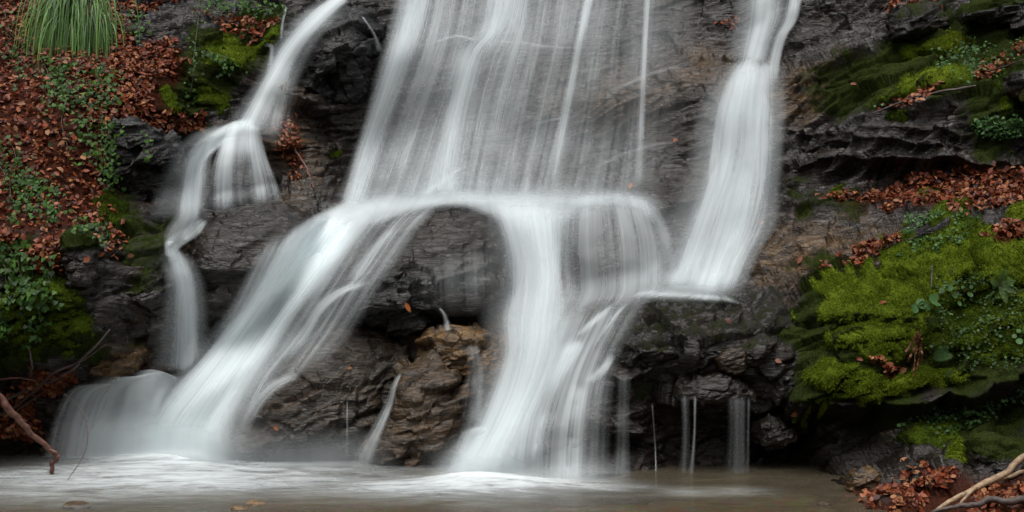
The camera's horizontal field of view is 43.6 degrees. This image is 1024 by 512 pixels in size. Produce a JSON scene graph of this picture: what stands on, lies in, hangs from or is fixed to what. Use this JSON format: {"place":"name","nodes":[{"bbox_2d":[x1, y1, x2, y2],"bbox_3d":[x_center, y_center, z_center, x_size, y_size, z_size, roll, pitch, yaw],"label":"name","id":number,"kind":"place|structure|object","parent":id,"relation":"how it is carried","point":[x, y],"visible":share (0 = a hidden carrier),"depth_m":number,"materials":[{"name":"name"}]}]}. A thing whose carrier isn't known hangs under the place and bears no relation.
{"place":"outdoors","nodes":[
{"label":"outdoors","id":0,"kind":"place"},
{"bbox_2d":[0,448,918,511],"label":"water","id":1,"kind":"structure","parent":0,"point":[174,483],"depth_m":9.11,"materials":[{"name":"liquid"}]},
{"bbox_2d":[0,393,60,476],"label":"fallen branch","id":2,"kind":"object","parent":1,"relation":"on","point":[11,412],"visible":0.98,"depth_m":9.41,"materials":[{"name":"wood"}]},
{"bbox_2d":[60,501,91,508],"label":"stone","id":3,"kind":"object","parent":1,"relation":"on","point":[76,505],"visible":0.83,"depth_m":8.41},
{"bbox_2d":[64,394,87,481],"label":"twig","id":4,"kind":"object","parent":1,"relation":"on","point":[87,433],"visible":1,"depth_m":9.48,"materials":[{"name":"wood"}]},
{"bbox_2d":[39,404,122,458],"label":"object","id":5,"kind":"object","parent":1,"relation":"in","point":[65,438],"visible":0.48,"depth_m":10.50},
{"bbox_2d":[78,384,120,414],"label":"waterfall","id":6,"kind":"structure","parent":5,"relation":"on","point":[88,394],"depth_m":10.37,"materials":[{"name":"liquid"}]},
{"bbox_2d":[113,371,166,459],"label":"waterfall","id":7,"kind":"structure","parent":1,"relation":"on","point":[144,387],"depth_m":10.34,"materials":[{"name":"liquid"}]},
{"bbox_2d":[133,441,192,462],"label":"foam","id":8,"kind":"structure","parent":1,"relation":"on","point":[152,447],"depth_m":10.26,"materials":[{"name":"liquid"}]},
{"bbox_2d":[231,506,248,509],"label":"stone","id":9,"kind":"object","parent":1,"relation":"on","point":[239,508],"visible":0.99,"depth_m":8.36,"materials":[{"name":"stone"}]},
{"bbox_2d":[244,500,265,505],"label":"stone","id":10,"kind":"object","parent":1,"relation":"on","point":[254,502],"visible":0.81,"depth_m":8.51,"materials":[{"name":"stone"}]},
{"bbox_2d":[0,0,1023,511],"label":"cliff","id":11,"kind":"structure","parent":0,"point":[552,106],"depth_m":11.54,"materials":[{"name":"stone"}]},
{"bbox_2d":[0,291,13,341],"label":"ivy vine","id":12,"kind":"object","parent":11,"relation":"attached to","point":[4,319],"visible":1,"depth_m":9.64,"materials":[{"name":"green plant"}]},
{"bbox_2d":[0,3,37,90],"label":"ivy vine","id":13,"kind":"object","parent":11,"relation":"attached to","point":[14,48],"visible":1,"depth_m":11.71,"materials":[{"name":"green plant"}]},
{"bbox_2d":[0,134,47,224],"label":"ivy vine","id":14,"kind":"object","parent":11,"relation":"attached to","point":[16,204],"visible":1,"depth_m":10.36,"materials":[{"name":"green plant"}]},
{"bbox_2d":[28,350,33,376],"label":"twig","id":15,"kind":"object","parent":11,"relation":"on","point":[31,368],"visible":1,"depth_m":9.88,"materials":[{"name":"wood"}]},
{"bbox_2d":[0,227,63,324],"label":"ivy vine","id":16,"kind":"object","parent":11,"relation":"attached to","point":[31,294],"visible":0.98,"depth_m":9.70,"materials":[{"name":"green plant"}]},
{"bbox_2d":[2,166,72,225],"bbox_3d":[-3.800,-0.479,10.360,0.564,0.516,0.455,0,0,33],"label":"ivy vine","id":17,"kind":"object","parent":11,"relation":"on","point":[51,211],"visible":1,"depth_m":10.37,"materials":[{"name":"green plant"}]},
{"bbox_2d":[21,255,60,349],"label":"ivy vine","id":18,"kind":"object","parent":11,"relation":"attached to","point":[44,308],"visible":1,"depth_m":9.72,"materials":[{"name":"green plant"}]},
{"bbox_2d":[0,246,93,361],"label":"moss","id":19,"kind":"object","parent":11,"relation":"on","point":[77,321],"visible":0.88,"depth_m":9.79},
{"bbox_2d":[27,48,84,121],"bbox_3d":[-4.089,-1.523,11.334,0.332,0.772,0.950,0,0,-35],"label":"ivy vine","id":20,"kind":"object","parent":11,"relation":"attached to","point":[62,86],"visible":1,"depth_m":11.19,"materials":[{"name":"green plant"}]},
{"bbox_2d":[0,0,129,259],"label":"leaf litter","id":21,"kind":"object","parent":11,"relation":"on","point":[39,106],"visible":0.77,"depth_m":10.83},
{"bbox_2d":[8,0,139,65],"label":"grass tussock","id":22,"kind":"object","parent":11,"relation":"on","point":[82,24],"depth_m":11.76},
{"bbox_2d":[58,224,105,287],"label":"boulder","id":23,"kind":"object","parent":11,"relation":"on","point":[76,248],"visible":0.94,"depth_m":9.77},
{"bbox_2d":[48,47,126,172],"bbox_3d":[-3.666,-1.308,11.195,0.641,1.220,1.239,0,0,-13],"label":"ivy vine","id":24,"kind":"object","parent":11,"relation":"attached to","point":[84,121],"visible":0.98,"depth_m":11.00,"materials":[{"name":"green plant"}]},
{"bbox_2d":[0,223,178,443],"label":"leaf litter","id":25,"kind":"object","parent":11,"relation":"on","point":[27,413],"visible":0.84,"depth_m":10.21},
{"bbox_2d":[0,376,63,380],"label":"twig","id":26,"kind":"object","parent":25,"relation":"on","point":[21,378],"visible":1,"depth_m":10.10,"materials":[{"name":"wood"}]},
{"bbox_2d":[16,373,68,411],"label":"twig","id":27,"kind":"object","parent":25,"relation":"on","point":[29,401],"visible":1,"depth_m":10.33,"materials":[{"name":"wood"}]},
{"bbox_2d":[0,344,105,416],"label":"twig","id":28,"kind":"object","parent":25,"relation":"on","point":[39,386],"visible":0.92,"depth_m":10.07,"materials":[{"name":"wood"}]},
{"bbox_2d":[6,329,109,399],"bbox_3d":[-3.621,0.878,10.113,1.043,0.618,0.073,0,0,21],"label":"twig","id":29,"kind":"object","parent":25,"relation":"on","point":[62,373],"visible":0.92,"depth_m":10.05,"materials":[{"name":"wood"}]},
{"bbox_2d":[71,216,116,247],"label":"ivy vine","id":30,"kind":"object","parent":11,"relation":"on","point":[91,226],"visible":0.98,"depth_m":10.22,"materials":[{"name":"green plant"}]},
{"bbox_2d":[89,61,123,105],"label":"ivy vine","id":31,"kind":"object","parent":11,"relation":"attached to","point":[108,80],"visible":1,"depth_m":11.30,"materials":[{"name":"green plant"}]},
{"bbox_2d":[90,119,125,193],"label":"ivy vine","id":32,"kind":"object","parent":11,"relation":"attached to","point":[110,170],"visible":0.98,"depth_m":10.79,"materials":[{"name":"green plant"}]},
{"bbox_2d":[91,188,136,226],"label":"moss","id":33,"kind":"object","parent":11,"relation":"on","point":[115,202],"visible":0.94,"depth_m":10.55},
{"bbox_2d":[88,348,150,379],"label":"boulder","id":34,"kind":"object","parent":11,"relation":"on","point":[128,365],"visible":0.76,"depth_m":10.21,"materials":[{"name":"stone"}]},
{"bbox_2d":[74,16,207,187],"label":"leaf litter","id":35,"kind":"object","parent":11,"relation":"on","point":[123,60],"visible":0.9,"depth_m":11.54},
{"bbox_2d":[136,130,153,162],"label":"ivy vine","id":36,"kind":"object","parent":11,"relation":"attached to","point":[147,159],"visible":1,"depth_m":10.68,"materials":[{"name":"green plant"}]},
{"bbox_2d":[103,116,188,205],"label":"boulder","id":37,"kind":"object","parent":11,"relation":"on","point":[162,173],"visible":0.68,"depth_m":10.86,"materials":[{"name":"black stone"}]},
{"bbox_2d":[115,223,184,346],"bbox_3d":[-3.070,0.253,10.528,0.746,1.059,0.944,0,0,0],"label":"boulder","id":38,"kind":"object","parent":11,"relation":"on","point":[153,291],"visible":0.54,"depth_m":10.27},
{"bbox_2d":[130,11,184,48],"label":"boulder","id":39,"kind":"object","parent":11,"relation":"on","point":[161,21],"visible":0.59,"depth_m":12.10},
{"bbox_2d":[126,9,150,42],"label":"ivy vine","id":40,"kind":"object","parent":39,"relation":"attached to","point":[141,28],"visible":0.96,"depth_m":12.23,"materials":[{"name":"green plant"}]},
{"bbox_2d":[158,83,181,113],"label":"moss","id":41,"kind":"object","parent":11,"relation":"on","point":[168,95],"visible":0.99,"depth_m":11.55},
{"bbox_2d":[171,251,194,367],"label":"waterfall","id":42,"kind":"structure","parent":11,"relation":"on","point":[187,336],"depth_m":10.48,"materials":[{"name":"liquid"}]},
{"bbox_2d":[176,148,202,311],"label":"waterfall","id":43,"kind":"structure","parent":11,"relation":"attached to","point":[181,278],"depth_m":10.80,"materials":[{"name":"liquid"}]},
{"bbox_2d":[103,0,281,45],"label":"leaf litter","id":44,"kind":"object","parent":11,"relation":"on","point":[237,20],"visible":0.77,"depth_m":12.59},
{"bbox_2d":[182,9,205,107],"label":"ivy vine","id":45,"kind":"object","parent":11,"relation":"hanging from","point":[194,62],"visible":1,"depth_m":11.84,"materials":[{"name":"green plant"}]},
{"bbox_2d":[187,77,232,115],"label":"moss","id":46,"kind":"object","parent":11,"relation":"attached to","point":[206,94],"visible":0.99,"depth_m":11.91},
{"bbox_2d":[201,44,247,77],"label":"ivy vine","id":47,"kind":"object","parent":11,"relation":"on","point":[212,55],"visible":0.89,"depth_m":11.96,"materials":[{"name":"green plant"}]},
{"bbox_2d":[199,22,282,67],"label":"moss","id":48,"kind":"object","parent":11,"relation":"on","point":[236,50],"visible":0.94,"depth_m":12.41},
{"bbox_2d":[204,148,282,210],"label":"boulder","id":49,"kind":"object","parent":11,"relation":"on","point":[244,183],"visible":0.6,"depth_m":11.45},
{"bbox_2d":[182,120,261,211],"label":"waterfall","id":50,"kind":"structure","parent":49,"relation":"on","point":[226,136],"depth_m":11.49,"materials":[{"name":"liquid"}]},
{"bbox_2d":[196,0,295,18],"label":"ivy vine","id":51,"kind":"object","parent":11,"relation":"on","point":[229,4],"visible":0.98,"depth_m":12.74,"materials":[{"name":"green plant"}]},
{"bbox_2d":[187,200,313,343],"bbox_3d":[-2.261,0.169,10.985,1.099,1.340,1.121,0,0,0],"label":"boulder","id":52,"kind":"object","parent":11,"relation":"on","point":[234,252],"visible":0.64,"depth_m":10.62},
{"bbox_2d":[166,222,201,255],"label":"waterfall","id":53,"kind":"structure","parent":52,"relation":"on","point":[173,243],"depth_m":10.45,"materials":[{"name":"liquid"}]},
{"bbox_2d":[151,203,370,464],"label":"waterfall","id":54,"kind":"structure","parent":11,"relation":"on","point":[195,412],"depth_m":10.53,"materials":[{"name":"liquid"}]},
{"bbox_2d":[267,78,304,178],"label":"leaf litter","id":55,"kind":"object","parent":11,"relation":"on","point":[285,139],"visible":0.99,"depth_m":12.13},
{"bbox_2d":[243,0,344,129],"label":"waterfall","id":56,"kind":"structure","parent":11,"relation":"on","point":[311,23],"depth_m":12.38,"materials":[{"name":"liquid"}]},
{"bbox_2d":[282,124,313,187],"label":"twig","id":57,"kind":"object","parent":11,"relation":"hanging from","point":[301,159],"visible":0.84,"depth_m":12.07,"materials":[{"name":"wood"}]},
{"bbox_2d":[328,149,342,159],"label":"moss","id":58,"kind":"object","parent":11,"relation":"attached to","point":[336,154],"visible":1,"depth_m":12.46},
{"bbox_2d":[296,4,388,105],"bbox_3d":[-1.698,-1.912,12.789,0.892,1.251,1.172,0,0,0],"label":"boulder","id":59,"kind":"object","parent":11,"relation":"on","point":[344,44],"visible":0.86,"depth_m":12.44,"materials":[{"name":"black stone"}]},
{"bbox_2d":[358,0,648,170],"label":"waterfall","id":60,"kind":"structure","parent":11,"relation":"on","point":[464,69],"depth_m":12.80,"materials":[{"name":"liquid"}]},
{"bbox_2d":[455,210,556,477],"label":"waterfall","id":61,"kind":"structure","parent":11,"relation":"attached to","point":[535,233],"depth_m":10.09,"materials":[{"name":"liquid"}]},
{"bbox_2d":[516,309,610,475],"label":"waterfall","id":62,"kind":"structure","parent":11,"relation":"on","point":[568,355],"depth_m":9.95,"materials":[{"name":"liquid"}]},
{"bbox_2d":[556,200,679,293],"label":"waterfall","id":63,"kind":"object","parent":11,"relation":"on","point":[615,246],"visible":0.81,"depth_m":10.85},
{"bbox_2d":[601,282,796,416],"bbox_3d":[1.528,0.749,10.212,1.642,1.065,1.183,0,0,0],"label":"boulder","id":64,"kind":"object","parent":11,"relation":"on","point":[674,338],"visible":0.78,"depth_m":9.90,"materials":[{"name":"stone"}]},
{"bbox_2d":[655,292,709,298],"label":"waterfall","id":65,"kind":"structure","parent":64,"relation":"on","point":[706,296],"depth_m":10.06,"materials":[{"name":"liquid"}]},
{"bbox_2d":[673,372,755,406],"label":"boulder","id":66,"kind":"object","parent":64,"relation":"on","point":[718,388],"visible":0.99,"depth_m":9.68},
{"bbox_2d":[715,347,747,375],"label":"boulder","id":67,"kind":"object","parent":66,"relation":"on","point":[731,361],"visible":1,"depth_m":9.69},
{"bbox_2d":[688,0,798,283],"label":"waterfall","id":68,"kind":"structure","parent":11,"relation":"on","point":[742,84],"depth_m":12.12,"materials":[{"name":"liquid"}]},
{"bbox_2d":[747,413,798,450],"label":"boulder","id":69,"kind":"object","parent":11,"relation":"on","point":[768,432],"visible":0.99,"depth_m":9.88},
{"bbox_2d":[792,396,829,429],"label":"moss","id":70,"kind":"object","parent":11,"relation":"on","point":[822,409],"visible":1,"depth_m":9.74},
{"bbox_2d":[829,181,870,199],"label":"moss","id":71,"kind":"object","parent":11,"relation":"on","point":[838,187],"visible":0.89,"depth_m":11.26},
{"bbox_2d":[844,465,881,492],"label":"boulder","id":72,"kind":"object","parent":11,"relation":"on","point":[866,477],"visible":0.82,"depth_m":8.98,"materials":[{"name":"stone"}]},
{"bbox_2d":[714,0,1023,109],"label":"leaf litter","id":73,"kind":"object","parent":11,"relation":"on","point":[928,89],"visible":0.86,"depth_m":11.04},
{"bbox_2d":[802,356,969,406],"bbox_3d":[2.791,0.949,9.563,1.245,0.397,0.405,0,0,12],"label":"moss","id":74,"kind":"object","parent":11,"relation":"on","point":[823,373],"visible":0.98,"depth_m":9.47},
{"bbox_2d":[857,354,907,378],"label":"leaf litter","id":75,"kind":"object","parent":74,"relation":"on","point":[890,365],"visible":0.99,"depth_m":9.49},
{"bbox_2d":[883,108,918,122],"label":"moss","id":76,"kind":"object","parent":11,"relation":"attached to","point":[899,115],"visible":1,"depth_m":11.13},
{"bbox_2d":[790,197,1023,340],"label":"moss","id":77,"kind":"object","parent":11,"relation":"on","point":[848,292],"visible":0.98,"depth_m":9.78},
{"bbox_2d":[819,217,1023,267],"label":"leaf litter","id":78,"kind":"object","parent":77,"relation":"on","point":[1001,228],"visible":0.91,"depth_m":10.03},
{"bbox_2d":[911,293,940,312],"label":"pennywort","id":79,"kind":"object","parent":77,"relation":"on","point":[926,305],"visible":1,"depth_m":9.55,"materials":[{"name":"green plant"}]},
{"bbox_2d":[897,204,979,257],"bbox_3d":[3.307,-0.200,10.042,0.673,0.429,0.621,0,0,0],"label":"leafy plant","id":80,"kind":"object","parent":77,"relation":"on","point":[930,217],"visible":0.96,"depth_m":9.96,"materials":[{"name":"green plant"}]},
{"bbox_2d":[849,62,974,105],"bbox_3d":[3.582,-1.526,11.397,0.980,0.529,1.080,0,0,0],"label":"moss","id":81,"kind":"object","parent":11,"relation":"on","point":[907,85],"visible":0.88,"depth_m":11.08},
{"bbox_2d":[960,59,1023,77],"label":"twig","id":82,"kind":"object","parent":81,"relation":"on","point":[1003,66],"visible":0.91,"depth_m":10.79,"materials":[{"name":"wood"}]},
{"bbox_2d":[886,0,949,42],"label":"boulder","id":83,"kind":"object","parent":11,"relation":"on","point":[915,21],"visible":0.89,"depth_m":11.79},
{"bbox_2d":[815,159,1023,214],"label":"leaf litter","id":84,"kind":"object","parent":11,"relation":"on","point":[1007,193],"visible":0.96,"depth_m":10.55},
{"bbox_2d":[820,270,1023,366],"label":"moss","id":85,"kind":"object","parent":11,"relation":"on","point":[877,345],"visible":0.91,"depth_m":9.49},
{"bbox_2d":[903,330,922,375],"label":"dry fern","id":86,"kind":"object","parent":85,"relation":"hanging from","point":[916,337],"visible":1,"depth_m":9.41,"materials":[{"name":"brown plant"}]},
{"bbox_2d":[990,269,1014,302],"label":"fern","id":87,"kind":"object","parent":85,"relation":"on","point":[1001,280],"visible":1,"depth_m":9.49,"materials":[{"name":"green plant"}]},
{"bbox_2d":[1012,327,1023,343],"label":"pennywort","id":88,"kind":"object","parent":85,"relation":"on","point":[1019,340],"visible":1,"depth_m":9.32,"materials":[{"name":"green plant"}]},
{"bbox_2d":[872,85,975,113],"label":"twig","id":89,"kind":"object","parent":11,"relation":"on","point":[945,90],"visible":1,"depth_m":10.91,"materials":[{"name":"wood"}]},
{"bbox_2d":[890,416,961,449],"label":"moss","id":90,"kind":"object","parent":11,"relation":"attached to","point":[917,434],"visible":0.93,"depth_m":9.43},
{"bbox_2d":[914,186,943,200],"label":"moss","id":91,"kind":"object","parent":11,"relation":"on","point":[921,189],"visible":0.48,"depth_m":10.60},
{"bbox_2d":[893,29,976,73],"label":"moss","id":92,"kind":"object","parent":11,"relation":"on","point":[908,51],"visible":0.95,"depth_m":11.71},
{"bbox_2d":[933,345,952,361],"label":"fern","id":93,"kind":"object","parent":11,"relation":"on","point":[941,356],"visible":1,"depth_m":9.38,"materials":[{"name":"green plant"}]},
{"bbox_2d":[939,284,957,297],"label":"pennywort","id":94,"kind":"object","parent":11,"relation":"attached to","point":[950,288],"visible":1,"depth_m":9.56,"materials":[{"name":"green plant"}]},
{"bbox_2d":[942,437,967,463],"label":"moss","id":95,"kind":"object","parent":11,"relation":"on","point":[956,449],"visible":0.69,"depth_m":9.03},
{"bbox_2d":[897,389,1023,446],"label":"leafy plant","id":96,"kind":"object","parent":11,"relation":"on","point":[939,416],"visible":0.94,"depth_m":9.46,"materials":[{"name":"green plant"}]},
{"bbox_2d":[930,27,1020,76],"bbox_3d":[4.005,-1.801,11.214,0.800,0.626,1.016,0,0,-38],"label":"leafy plant","id":97,"kind":"object","parent":11,"relation":"on","point":[974,49],"visible":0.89,"depth_m":11.17,"materials":[{"name":"green plant"}]},
{"bbox_2d":[930,266,1023,371],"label":"leafy plant","id":98,"kind":"object","parent":11,"relation":"on","point":[992,318],"visible":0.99,"depth_m":9.45,"materials":[{"name":"green plant"}]},
{"bbox_2d":[955,0,1023,32],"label":"boulder","id":99,"kind":"object","parent":11,"relation":"on","point":[996,14],"visible":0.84,"depth_m":11.29,"materials":[{"name":"black stone"}]},
{"bbox_2d":[962,432,1023,473],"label":"boulder","id":100,"kind":"object","parent":11,"relation":"on","point":[993,452],"visible":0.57,"depth_m":8.76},
{"bbox_2d":[970,113,1023,141],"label":"leafy plant","id":101,"kind":"object","parent":11,"relation":"on","point":[980,126],"visible":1,"depth_m":10.71,"materials":[{"name":"green plant"}]},
{"bbox_2d":[981,34,1023,111],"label":"moss","id":102,"kind":"object","parent":11,"relation":"on","point":[1007,102],"visible":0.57,"depth_m":10.82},
{"bbox_2d":[1001,53,1023,103],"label":"boulder","id":103,"kind":"object","parent":11,"relation":"on","point":[1013,76],"visible":0.9,"depth_m":10.67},
{"bbox_2d":[1004,200,1023,220],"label":"moss","id":104,"kind":"object","parent":11,"relation":"on","point":[1014,211],"visible":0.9,"depth_m":10.00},
{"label":"stream bed","id":105,"kind":"structure","parent":0,"visible":0},
{"bbox_2d":[220,319,410,466],"bbox_3d":[-1.627,1.179,10.598,1.643,1.380,1.209,0,0,0],"label":"boulder","id":106,"kind":"object","parent":105,"relation":"on","point":[314,400],"visible":0.72,"depth_m":10.20,"materials":[{"name":"stone"}]},
{"bbox_2d":[341,257,443,337],"bbox_3d":[-0.975,0.362,10.631,0.839,0.725,0.772,0,0,0],"label":"boulder","id":107,"kind":"object","parent":106,"relation":"on","point":[383,297],"visible":0.92,"depth_m":10.41,"materials":[{"name":"black stone"}]},
{"bbox_2d":[287,200,512,329],"bbox_3d":[-0.999,0.172,10.991,2.065,1.338,1.214,0,0,0],"label":"boulder","id":108,"kind":"object","parent":106,"relation":"on","point":[450,254],"visible":0.55,"depth_m":10.65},
{"bbox_2d":[368,195,561,219],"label":"waterfall","id":109,"kind":"structure","parent":108,"relation":"on","point":[506,208],"depth_m":11.18,"materials":[{"name":"liquid"}]},
{"bbox_2d":[362,348,477,468],"bbox_3d":[-0.731,1.316,10.310,0.939,1.151,0.859,0,0,0],"label":"boulder","id":110,"kind":"object","parent":105,"relation":"on","point":[429,409],"visible":0.84,"depth_m":10.04,"materials":[{"name":"stone"}]},
{"bbox_2d":[415,322,501,377],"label":"boulder","id":111,"kind":"object","parent":110,"relation":"on","point":[471,350],"visible":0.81,"depth_m":10.34,"materials":[{"name":"stone"}]},
{"bbox_2d":[847,457,1023,511],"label":"leaf litter","id":112,"kind":"object","parent":105,"relation":"on","point":[906,490],"visible":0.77,"depth_m":8.43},
{"bbox_2d":[931,495,1023,511],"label":"fallen branch","id":113,"kind":"object","parent":112,"relation":"on","point":[1012,501],"visible":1,"depth_m":7.98,"materials":[{"name":"wood"}]},
{"bbox_2d":[936,453,1023,508],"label":"fallen branch","id":114,"kind":"object","parent":112,"relation":"on","point":[1011,467],"visible":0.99,"depth_m":8.15,"materials":[{"name":"wood"}]},
{"bbox_2d":[996,470,1023,482],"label":"fallen branch","id":115,"kind":"object","parent":112,"relation":"on","point":[1016,474],"visible":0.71,"depth_m":8.33,"materials":[{"name":"wood"}]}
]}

